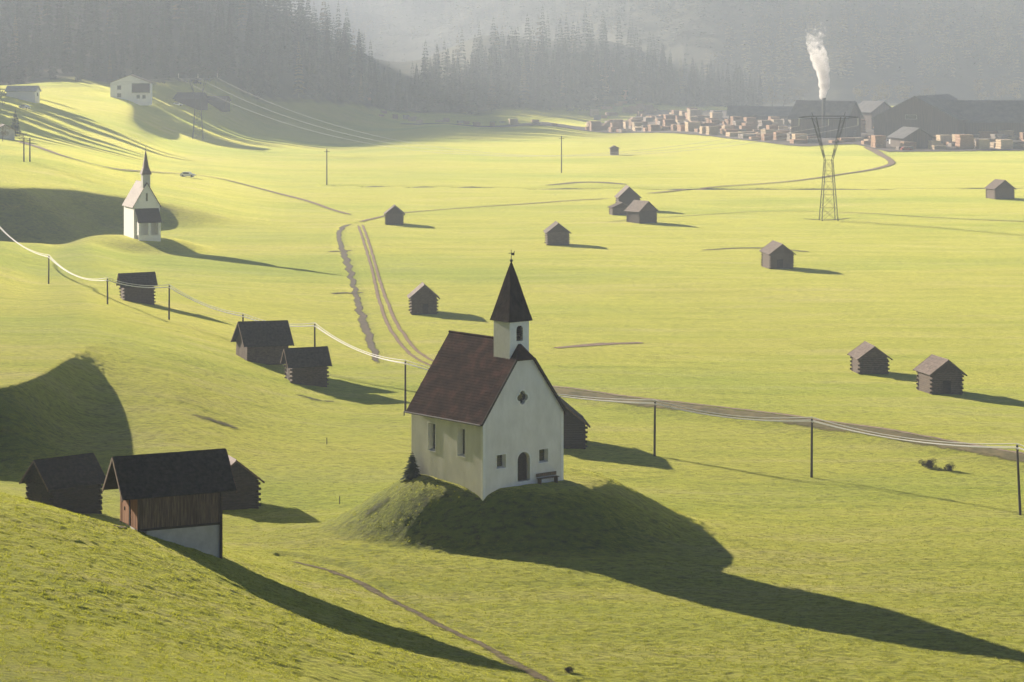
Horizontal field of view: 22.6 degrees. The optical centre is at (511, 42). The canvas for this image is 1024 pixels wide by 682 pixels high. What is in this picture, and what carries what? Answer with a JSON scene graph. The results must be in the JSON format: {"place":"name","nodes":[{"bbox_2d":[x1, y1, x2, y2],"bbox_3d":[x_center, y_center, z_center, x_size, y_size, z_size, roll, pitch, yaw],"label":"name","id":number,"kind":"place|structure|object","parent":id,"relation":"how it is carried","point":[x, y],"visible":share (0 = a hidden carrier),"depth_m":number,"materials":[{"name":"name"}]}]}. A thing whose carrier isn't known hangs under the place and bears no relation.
{"place":"outdoors","nodes":[
{"label":"outdoors","id":0,"kind":"place"},
{"bbox_2d":[18,141,348,213],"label":"dirt track","id":1,"kind":"structure","parent":0,"point":[42,148],"depth_m":707.17,"materials":[{"name":"soil"}]},
{"bbox_2d":[358,226,430,365],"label":"dirt track","id":2,"kind":"structure","parent":0,"point":[381,306],"depth_m":410.80,"materials":[{"name":"soil"}]},
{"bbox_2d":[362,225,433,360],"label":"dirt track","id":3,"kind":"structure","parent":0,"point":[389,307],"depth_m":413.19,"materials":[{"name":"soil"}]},
{"bbox_2d":[296,562,553,681],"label":"dirt track","id":4,"kind":"structure","parent":0,"point":[534,674],"depth_m":181.13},
{"bbox_2d":[360,198,609,221],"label":"dirt track","id":5,"kind":"structure","parent":0,"point":[469,207],"depth_m":653.78,"materials":[{"name":"soil"}]},
{"bbox_2d":[0,0,1023,681],"bbox_3d":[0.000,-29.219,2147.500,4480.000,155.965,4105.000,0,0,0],"label":"meadow ground","id":6,"kind":"structure","parent":0,"point":[104,372],"depth_m":327.22,"materials":[{"name":"green plant"}]},
{"bbox_2d":[0,124,16,139],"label":"hut","id":7,"kind":"object","parent":6,"relation":"on","point":[10,135],"visible":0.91,"depth_m":795.74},
{"bbox_2d":[8,16,20,62],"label":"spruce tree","id":8,"kind":"object","parent":6,"relation":"on","point":[15,33],"visible":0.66,"depth_m":1200.88,"materials":[{"name":"green plant"}]},
{"bbox_2d":[10,111,21,135],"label":"spruce tree","id":9,"kind":"object","parent":6,"relation":"on","point":[16,126],"visible":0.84,"depth_m":829.56,"materials":[{"name":"green plant"}]},
{"bbox_2d":[13,39,25,83],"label":"spruce tree","id":10,"kind":"object","parent":6,"relation":"on","point":[18,78],"visible":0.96,"depth_m":1126.04,"materials":[{"name":"green plant"}]},
{"bbox_2d":[4,86,41,102],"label":"farm building","id":11,"kind":"structure","parent":6,"relation":"on","point":[25,93],"depth_m":989.78,"materials":[{"name":"white paint"}]},
{"bbox_2d":[26,44,34,81],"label":"spruce tree","id":12,"kind":"object","parent":6,"relation":"on","point":[29,73],"visible":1,"depth_m":1137.18,"materials":[{"name":"green plant"}]},
{"bbox_2d":[47,30,58,78],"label":"spruce tree","id":13,"kind":"object","parent":6,"relation":"on","point":[52,63],"visible":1,"depth_m":1132.45,"materials":[{"name":"green plant"}]},
{"bbox_2d":[19,453,105,513],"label":"hay barn","id":14,"kind":"structure","parent":6,"relation":"on","point":[72,483],"depth_m":226.36,"materials":[{"name":"brown wood"}]},
{"bbox_2d":[74,41,82,80],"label":"spruce tree","id":15,"kind":"object","parent":6,"relation":"on","point":[78,70],"visible":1,"depth_m":1121.51,"materials":[{"name":"green plant"}]},
{"bbox_2d":[109,74,153,104],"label":"farmhouse","id":16,"kind":"object","parent":6,"relation":"on","point":[139,92],"visible":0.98,"depth_m":1061.19,"materials":[{"name":"white paint"}]},
{"bbox_2d":[116,272,157,304],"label":"hay barn","id":17,"kind":"structure","parent":6,"relation":"on","point":[138,294],"depth_m":375.84,"materials":[{"name":"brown wood"}]},
{"bbox_2d":[122,148,161,240],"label":"white chapel","id":18,"kind":"structure","parent":6,"relation":"on","point":[142,216],"depth_m":508.04,"materials":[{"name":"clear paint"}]},
{"bbox_2d":[102,448,237,558],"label":"plank barn","id":19,"kind":"structure","parent":6,"relation":"on","point":[175,497],"depth_m":190.38,"materials":[{"name":"brown wood"}]},
{"bbox_2d":[124,500,128,523],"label":"door","id":20,"kind":"structure","parent":19,"relation":"in","point":[126,502],"depth_m":190.61,"materials":[{"name":"orange wood"}]},
{"bbox_2d":[173,92,209,109],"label":"wooden shed","id":21,"kind":"structure","parent":6,"relation":"on","point":[186,98],"depth_m":1118.84,"materials":[{"name":"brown wood"}]},
{"bbox_2d":[178,70,217,139],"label":"lattice pylon","id":22,"kind":"object","parent":6,"relation":"on","point":[201,121],"visible":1,"depth_m":1013.59,"materials":[{"name":"metal"}]},
{"bbox_2d":[183,80,795,155],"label":"power cable","id":23,"kind":"object","parent":22,"relation":"hanging from","point":[485,155],"visible":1,"depth_m":713.58,"materials":[{"name":"metal"}]},
{"bbox_2d":[227,92,824,155],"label":"power cable","id":24,"kind":"object","parent":22,"relation":"hanging from","point":[580,155],"visible":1,"depth_m":713.47,"materials":[{"name":"metal"}]},
{"bbox_2d":[218,78,853,155],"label":"power cable","id":25,"kind":"object","parent":22,"relation":"hanging from","point":[539,155],"visible":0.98,"depth_m":755.27,"materials":[{"name":"metal"}]},
{"bbox_2d":[208,96,230,111],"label":"wooden shed","id":26,"kind":"structure","parent":6,"relation":"on","point":[222,104],"depth_m":1152.00,"materials":[{"name":"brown wood"}]},
{"bbox_2d":[223,455,264,509],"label":"hay barn","id":27,"kind":"structure","parent":6,"relation":"on","point":[247,494],"depth_m":230.01,"materials":[{"name":"brown wood"}]},
{"bbox_2d":[231,320,293,364],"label":"hay barn","id":28,"kind":"structure","parent":6,"relation":"on","point":[264,342],"depth_m":319.71,"materials":[{"name":"brown wood"}]},
{"bbox_2d":[292,42,304,97],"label":"larch tree","id":29,"kind":"object","parent":6,"relation":"on","point":[298,76],"visible":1,"depth_m":1379.93,"materials":[{"name":"green plant"}]},
{"bbox_2d":[280,346,331,386],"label":"hay barn","id":30,"kind":"structure","parent":6,"relation":"on","point":[306,366],"depth_m":306.83,"materials":[{"name":"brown wood"}]},
{"bbox_2d":[320,17,332,77],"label":"spruce tree","id":31,"kind":"object","parent":6,"relation":"on","point":[328,37],"visible":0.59,"depth_m":1504.25,"materials":[{"name":"green plant"}]},
{"bbox_2d":[0,0,687,97],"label":"forest","id":32,"kind":"object","parent":6,"relation":"on","point":[285,12],"visible":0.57,"depth_m":1577.33,"materials":[{"name":"green plant"}]},
{"bbox_2d":[337,23,352,75],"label":"spruce tree","id":33,"kind":"object","parent":6,"relation":"on","point":[341,46],"visible":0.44,"depth_m":1527.93,"materials":[{"name":"green plant"}]},
{"bbox_2d":[336,224,378,361],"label":"ditch bed","id":34,"kind":"object","parent":6,"relation":"on","point":[364,325],"visible":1,"depth_m":418.93,"materials":[{"name":"soil"}]},
{"bbox_2d":[353,29,363,85],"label":"spruce tree","id":35,"kind":"object","parent":6,"relation":"on","point":[359,55],"visible":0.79,"depth_m":1563.41,"materials":[{"name":"green plant"}]},
{"bbox_2d":[384,204,404,224],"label":"hay barn","id":36,"kind":"structure","parent":6,"relation":"on","point":[395,214],"depth_m":589.32,"materials":[{"name":"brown wood"}]},
{"bbox_2d":[400,452,420,480],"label":"spruce shrub","id":37,"kind":"object","parent":6,"relation":"on","point":[412,471],"visible":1,"depth_m":216.43,"materials":[{"name":"green plant"}]},
{"bbox_2d":[412,66,421,107],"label":"spruce tree","id":38,"kind":"object","parent":6,"relation":"on","point":[415,93],"visible":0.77,"depth_m":1620.54,"materials":[{"name":"green plant"}]},
{"bbox_2d":[407,282,439,314],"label":"hay barn","id":39,"kind":"structure","parent":6,"relation":"on","point":[422,297],"depth_m":396.36,"materials":[{"name":"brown wood"}]},
{"bbox_2d":[417,53,432,111],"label":"spruce tree","id":40,"kind":"object","parent":6,"relation":"on","point":[425,101],"visible":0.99,"depth_m":1586.84,"materials":[{"name":"green plant"}]},
{"bbox_2d":[430,54,439,106],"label":"spruce tree","id":41,"kind":"object","parent":6,"relation":"on","point":[433,95],"visible":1,"depth_m":1627.07,"materials":[{"name":"green plant"}]},
{"bbox_2d":[440,49,451,102],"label":"spruce tree","id":42,"kind":"object","parent":6,"relation":"on","point":[447,69],"visible":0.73,"depth_m":1642.90,"materials":[{"name":"green plant"}]},
{"bbox_2d":[448,52,457,106],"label":"spruce tree","id":43,"kind":"object","parent":6,"relation":"on","point":[453,69],"visible":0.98,"depth_m":1616.36,"materials":[{"name":"green plant"}]},
{"bbox_2d":[462,56,469,109],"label":"spruce tree","id":44,"kind":"object","parent":6,"relation":"on","point":[465,76],"visible":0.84,"depth_m":1596.69,"materials":[{"name":"green plant"}]},
{"bbox_2d":[465,55,478,113],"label":"spruce tree","id":45,"kind":"object","parent":6,"relation":"on","point":[471,109],"visible":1,"depth_m":1575.73,"materials":[{"name":"green plant"}]},
{"bbox_2d":[472,48,478,99],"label":"spruce tree","id":46,"kind":"object","parent":6,"relation":"on","point":[475,73],"visible":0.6,"depth_m":1644.48,"materials":[{"name":"green plant"}]},
{"bbox_2d":[473,46,480,95],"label":"spruce tree","id":47,"kind":"object","parent":6,"relation":"on","point":[477,65],"visible":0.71,"depth_m":1660.30,"materials":[{"name":"green plant"}]},
{"bbox_2d":[403,250,569,500],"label":"chapel","id":48,"kind":"structure","parent":6,"relation":"on","point":[486,412],"depth_m":214.01,"materials":[{"name":"paint"}]},
{"bbox_2d":[427,422,435,451],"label":"window","id":49,"kind":"structure","parent":48,"relation":"in","point":[434,425],"depth_m":216.25,"materials":[{"name":"grey glass"}]},
{"bbox_2d":[516,389,528,405],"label":"quatrefoil window","id":50,"kind":"structure","parent":48,"relation":"in","point":[520,396],"depth_m":213.52,"materials":[{"name":"black glass"}]},
{"bbox_2d":[516,450,530,481],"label":"door","id":51,"kind":"structure","parent":48,"relation":"in","point":[521,460],"depth_m":213.73,"materials":[{"name":"brown wood"}]},
{"bbox_2d":[483,45,497,108],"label":"spruce tree","id":52,"kind":"object","parent":6,"relation":"on","point":[489,70],"visible":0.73,"depth_m":1595.92,"materials":[{"name":"green plant"}]},
{"bbox_2d":[502,32,511,91],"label":"spruce tree","id":53,"kind":"object","parent":6,"relation":"on","point":[507,61],"visible":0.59,"depth_m":1654.30,"materials":[{"name":"green plant"}]},
{"bbox_2d":[540,29,545,76],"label":"spruce tree","id":54,"kind":"object","parent":6,"relation":"on","point":[542,53],"visible":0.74,"depth_m":1684.05,"materials":[{"name":"green plant"}]},
{"bbox_2d":[536,471,558,483],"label":"bench","id":55,"kind":"object","parent":6,"relation":"on","point":[547,474],"visible":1,"depth_m":214.74,"materials":[{"name":"brown wood"}]},
{"bbox_2d":[543,221,570,245],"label":"hay barn","id":56,"kind":"structure","parent":6,"relation":"on","point":[556,233],"depth_m":528.71,"materials":[{"name":"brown wood"}]},
{"bbox_2d":[559,397,589,448],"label":"hay barn","id":57,"kind":"structure","parent":6,"relation":"on","point":[575,428],"depth_m":265.34,"materials":[{"name":"brown wood"}]},
{"bbox_2d":[589,121,601,130],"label":"lumber stack","id":58,"kind":"object","parent":6,"relation":"on","point":[595,125],"visible":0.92,"depth_m":1361.24,"materials":[{"name":"brown wood"}]},
{"bbox_2d":[553,342,641,347],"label":"bare patch","id":59,"kind":"object","parent":6,"relation":"on","point":[591,344],"visible":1,"depth_m":353.19,"materials":[{"name":"soil"}]},
{"bbox_2d":[600,64,610,101],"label":"larch tree","id":60,"kind":"object","parent":6,"relation":"on","point":[605,88],"visible":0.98,"depth_m":1631.86,"materials":[{"name":"green plant"}]},
{"bbox_2d":[607,202,628,214],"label":"hay barn","id":61,"kind":"structure","parent":6,"relation":"on","point":[618,208],"depth_m":621.09,"materials":[{"name":"brown wood"}]},
{"bbox_2d":[614,185,641,204],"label":"hay barn","id":62,"kind":"structure","parent":6,"relation":"on","point":[627,194],"depth_m":640.30,"materials":[{"name":"brown wood"}]},
{"bbox_2d":[636,39,644,84],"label":"spruce tree","id":63,"kind":"object","parent":6,"relation":"on","point":[639,63],"visible":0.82,"depth_m":1707.32,"materials":[{"name":"green plant"}]},
{"bbox_2d":[259,0,1023,98],"bbox_3d":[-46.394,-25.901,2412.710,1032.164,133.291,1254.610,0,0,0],"label":"mountain forest","id":64,"kind":"object","parent":6,"relation":"on","point":[618,15],"visible":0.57,"depth_m":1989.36,"materials":[{"name":"green plant"}]},
{"bbox_2d":[624,200,658,223],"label":"hay barn","id":65,"kind":"structure","parent":6,"relation":"on","point":[640,212],"depth_m":591.92,"materials":[{"name":"brown wood"}]},
{"bbox_2d":[653,401,655,455],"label":"wire pole","id":66,"kind":"object","parent":6,"relation":"on","point":[654,447],"visible":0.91,"depth_m":260.81,"materials":[{"name":"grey wood"}]},
{"bbox_2d":[659,45,668,91],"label":"spruce tree","id":67,"kind":"object","parent":6,"relation":"on","point":[663,70],"visible":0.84,"depth_m":1704.45,"materials":[{"name":"green plant"}]},
{"bbox_2d":[663,56,678,98],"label":"spruce tree","id":68,"kind":"object","parent":6,"relation":"on","point":[669,83],"visible":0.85,"depth_m":1677.31,"materials":[{"name":"green plant"}]},
{"bbox_2d":[704,64,710,105],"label":"spruce tree","id":69,"kind":"object","parent":6,"relation":"on","point":[707,95],"visible":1,"depth_m":1648.89,"materials":[{"name":"green plant"}]},
{"bbox_2d":[706,59,715,104],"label":"spruce tree","id":70,"kind":"object","parent":6,"relation":"on","point":[712,96],"visible":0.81,"depth_m":1666.76,"materials":[{"name":"green plant"}]},
{"bbox_2d":[706,126,718,134],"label":"lumber stack","id":71,"kind":"object","parent":6,"relation":"on","point":[711,130],"visible":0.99,"depth_m":1151.58,"materials":[{"name":"brown wood"}]},
{"bbox_2d":[723,63,731,106],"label":"spruce tree","id":72,"kind":"object","parent":6,"relation":"on","point":[727,94],"visible":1,"depth_m":1644.04,"materials":[{"name":"green plant"}]},
{"bbox_2d":[730,62,738,104],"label":"spruce tree","id":73,"kind":"object","parent":6,"relation":"on","point":[734,88],"visible":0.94,"depth_m":1679.55,"materials":[{"name":"green plant"}]},
{"bbox_2d":[734,64,745,105],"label":"spruce tree","id":74,"kind":"object","parent":6,"relation":"on","point":[738,83],"visible":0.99,"depth_m":1669.66,"materials":[{"name":"green plant"}]},
{"bbox_2d":[737,69,745,105],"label":"spruce tree","id":75,"kind":"object","parent":6,"relation":"on","point":[741,99],"visible":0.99,"depth_m":1660.69,"materials":[{"name":"green plant"}]},
{"bbox_2d":[759,240,795,268],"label":"hay barn","id":76,"kind":"structure","parent":6,"relation":"on","point":[776,255],"depth_m":475.16,"materials":[{"name":"brown wood"}]},
{"bbox_2d":[810,418,812,477],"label":"wire pole","id":77,"kind":"object","parent":6,"relation":"on","point":[811,465],"visible":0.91,"depth_m":248.02,"materials":[{"name":"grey wood"}]},
{"bbox_2d":[798,112,858,220],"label":"lattice pylon","id":78,"kind":"object","parent":6,"relation":"on","point":[832,155],"visible":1,"depth_m":600.94,"materials":[{"name":"metal"}]},
{"bbox_2d":[847,341,892,374],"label":"hay barn","id":79,"kind":"structure","parent":6,"relation":"on","point":[867,357],"depth_m":323.40,"materials":[{"name":"brown wood"}]},
{"bbox_2d":[878,79,901,103],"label":"autumn tree","id":80,"kind":"object","parent":6,"relation":"on","point":[884,94],"visible":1,"depth_m":1674.68,"materials":[{"name":"brown plant"}]},
{"bbox_2d":[918,458,936,468],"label":"bush","id":81,"kind":"object","parent":6,"relation":"on","point":[928,463],"visible":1,"depth_m":252.52,"materials":[{"name":"green plant"}]},
{"bbox_2d":[913,354,967,394],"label":"hay barn","id":82,"kind":"structure","parent":6,"relation":"on","point":[937,375],"depth_m":302.90,"materials":[{"name":"brown wood"}]},
{"bbox_2d":[955,134,974,148],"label":"lumber stack","id":83,"kind":"object","parent":6,"relation":"on","point":[964,141],"visible":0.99,"depth_m":1003.35,"materials":[{"name":"beige wood"}]},
{"bbox_2d":[984,179,1015,198],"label":"hay barn","id":84,"kind":"structure","parent":6,"relation":"on","point":[998,189],"depth_m":685.19,"materials":[{"name":"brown wood"}]},
{"bbox_2d":[1016,444,1021,514],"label":"wire pole","id":85,"kind":"object","parent":6,"relation":"on","point":[1018,481],"visible":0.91,"depth_m":228.21,"materials":[{"name":"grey wood"}]},
{"bbox_2d":[0,228,1022,449],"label":"power wire","id":86,"kind":"object","parent":85,"relation":"attached to","point":[559,396],"visible":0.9,"depth_m":263.25,"materials":[{"name":"grey metal"}]},
{"bbox_2d":[0,227,1023,449],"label":"power wire","id":87,"kind":"object","parent":85,"relation":"attached to","point":[595,399],"visible":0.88,"depth_m":259.68,"materials":[{"name":"grey metal"}]},
{"bbox_2d":[2,229,1022,445],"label":"power wire","id":88,"kind":"object","parent":85,"relation":"attached to","point":[563,394],"visible":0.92,"depth_m":263.11,"materials":[{"name":"grey metal"}]},
{"bbox_2d":[368,186,1023,189],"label":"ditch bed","id":89,"kind":"object","parent":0,"point":[707,188],"visible":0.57,"depth_m":735.00,"materials":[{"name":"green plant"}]},
{"bbox_2d":[401,110,1023,151],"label":"yard ground","id":90,"kind":"structure","parent":0,"point":[864,135],"depth_m":1154.86,"materials":[{"name":"grey gravel"}]},
{"bbox_2d":[685,122,700,131],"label":"lumber stack","id":91,"kind":"object","parent":90,"relation":"on","point":[690,126],"visible":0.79,"depth_m":1204.34,"materials":[{"name":"brown wood"}]},
{"bbox_2d":[687,109,702,118],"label":"lumber stack","id":92,"kind":"object","parent":90,"relation":"on","point":[694,112],"visible":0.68,"depth_m":1419.31,"materials":[{"name":"brown wood"}]},
{"bbox_2d":[726,106,792,120],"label":"sawmill hall","id":93,"kind":"structure","parent":90,"relation":"on","point":[764,112],"depth_m":1326.30,"materials":[{"name":"grey metal"}]},
{"bbox_2d":[821,98,825,137],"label":"chimney","id":94,"kind":"object","parent":90,"relation":"on","point":[823,120],"visible":0.84,"depth_m":1117.29,"materials":[{"name":"metal"}]},
{"bbox_2d":[788,100,863,137],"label":"sawmill hall","id":95,"kind":"structure","parent":90,"relation":"on","point":[834,109],"depth_m":1124.56,"materials":[{"name":"grey metal"}]},
{"bbox_2d":[858,101,891,129],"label":"sawmill hall","id":96,"kind":"structure","parent":90,"relation":"on","point":[869,109],"depth_m":1223.10,"materials":[{"name":"grey metal"}]},
{"bbox_2d":[871,135,885,147],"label":"lumber stack","id":97,"kind":"object","parent":90,"relation":"on","point":[878,141],"visible":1,"depth_m":1013.17,"materials":[{"name":"beige wood"}]},
{"bbox_2d":[887,126,936,147],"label":"sawmill hall","id":98,"kind":"structure","parent":90,"relation":"on","point":[920,137],"depth_m":1014.00,"materials":[{"name":"grey metal"}]},
{"bbox_2d":[870,94,967,137],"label":"sawmill hall","id":99,"kind":"structure","parent":90,"relation":"on","point":[933,115],"depth_m":1110.70,"materials":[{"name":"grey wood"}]},
{"bbox_2d":[936,135,951,143],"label":"lumber stack","id":100,"kind":"object","parent":90,"relation":"on","point":[945,138],"visible":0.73,"depth_m":1046.39,"materials":[{"name":"beige wood"}]},
{"bbox_2d":[939,100,1023,136],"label":"sawmill hall","id":101,"kind":"structure","parent":90,"relation":"on","point":[988,115],"depth_m":1112.36,"materials":[{"name":"grey metal"}]},
{"bbox_2d":[975,139,989,148],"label":"lumber stack","id":102,"kind":"object","parent":90,"relation":"on","point":[982,143],"visible":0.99,"depth_m":1003.06,"materials":[{"name":"beige wood"}]},
{"bbox_2d":[995,139,1012,148],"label":"lumber stack","id":103,"kind":"object","parent":90,"relation":"on","point":[1004,143],"visible":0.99,"depth_m":1004.38,"materials":[{"name":"beige wood"}]},
{"bbox_2d":[651,147,894,192],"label":"dirt track","id":104,"kind":"structure","parent":0,"point":[884,156],"depth_m":847.95,"materials":[{"name":"soil"}]},
{"bbox_2d":[553,386,1023,461],"bbox_3d":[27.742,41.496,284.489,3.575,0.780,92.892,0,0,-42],"label":"gravel road","id":105,"kind":"structure","parent":0,"point":[794,415],"depth_m":282.15,"materials":[{"name":"brown soil"}]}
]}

